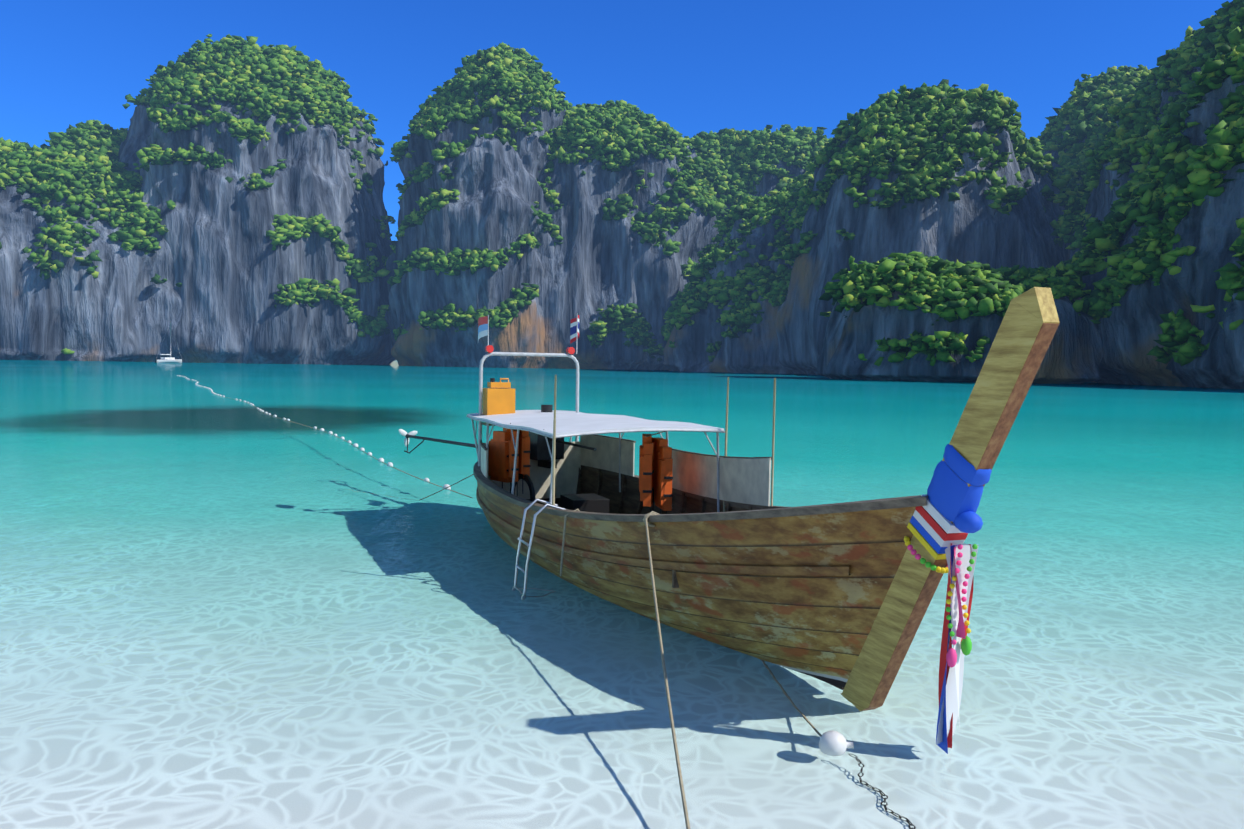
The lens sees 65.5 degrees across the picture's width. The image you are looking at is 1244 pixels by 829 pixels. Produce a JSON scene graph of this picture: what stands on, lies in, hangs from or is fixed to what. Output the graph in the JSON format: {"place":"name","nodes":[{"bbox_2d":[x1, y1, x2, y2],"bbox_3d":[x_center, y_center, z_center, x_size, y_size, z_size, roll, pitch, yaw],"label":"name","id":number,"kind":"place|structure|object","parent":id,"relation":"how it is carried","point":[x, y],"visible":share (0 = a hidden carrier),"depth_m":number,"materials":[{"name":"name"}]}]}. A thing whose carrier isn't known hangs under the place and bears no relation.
{"place":"outdoors","nodes":[
{"label":"outdoors","id":0,"kind":"place"},
{"bbox_2d":[0,0,1232,240],"label":"sky","id":1,"kind":"structure","parent":0,"point":[697,66],"materials":[{"name":"blue"}]},
{"bbox_2d":[0,360,1243,828],"bbox_3d":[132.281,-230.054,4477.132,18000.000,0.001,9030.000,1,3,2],"label":"sea water","id":2,"kind":"structure","parent":0,"point":[220,612],"depth_m":8.38,"materials":[{"name":"teal liquid"}]},
{"bbox_2d":[154,321,181,362],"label":"sailing yacht","id":3,"kind":"object","parent":2,"relation":"on","point":[171,360],"visible":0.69,"depth_m":321.40,"materials":[{"name":"white plastic"}]},
{"bbox_2d":[177,375,471,497],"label":"float line","id":4,"kind":"object","parent":2,"relation":"on","point":[389,464],"visible":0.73,"depth_m":25.43,"materials":[{"name":"plastic"}]},
{"bbox_2d":[398,287,1059,828],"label":"longtail boat","id":5,"kind":"object","parent":2,"relation":"on","point":[718,549],"visible":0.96,"depth_m":7.32,"materials":[{"name":"brown wood"}]},
{"bbox_2d":[819,730,853,755],"bbox_3d":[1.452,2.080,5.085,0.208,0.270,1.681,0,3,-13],"label":"mooring buoy","id":6,"kind":"object","parent":2,"relation":"on","point":[833,743],"visible":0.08,"depth_m":5.76,"materials":[{"name":"plastic"}]},
{"bbox_2d":[0,47,1243,388],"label":"cliff rock","id":7,"kind":"object","parent":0,"point":[222,263],"visible":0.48,"depth_m":353.58,"materials":[{"name":"stone"}]},
{"bbox_2d":[0,0,1243,365],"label":"cliff vegetation","id":8,"kind":"object","parent":7,"relation":"on","point":[1170,182],"visible":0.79,"depth_m":335.14,"materials":[{"name":"green plant"}]}
]}

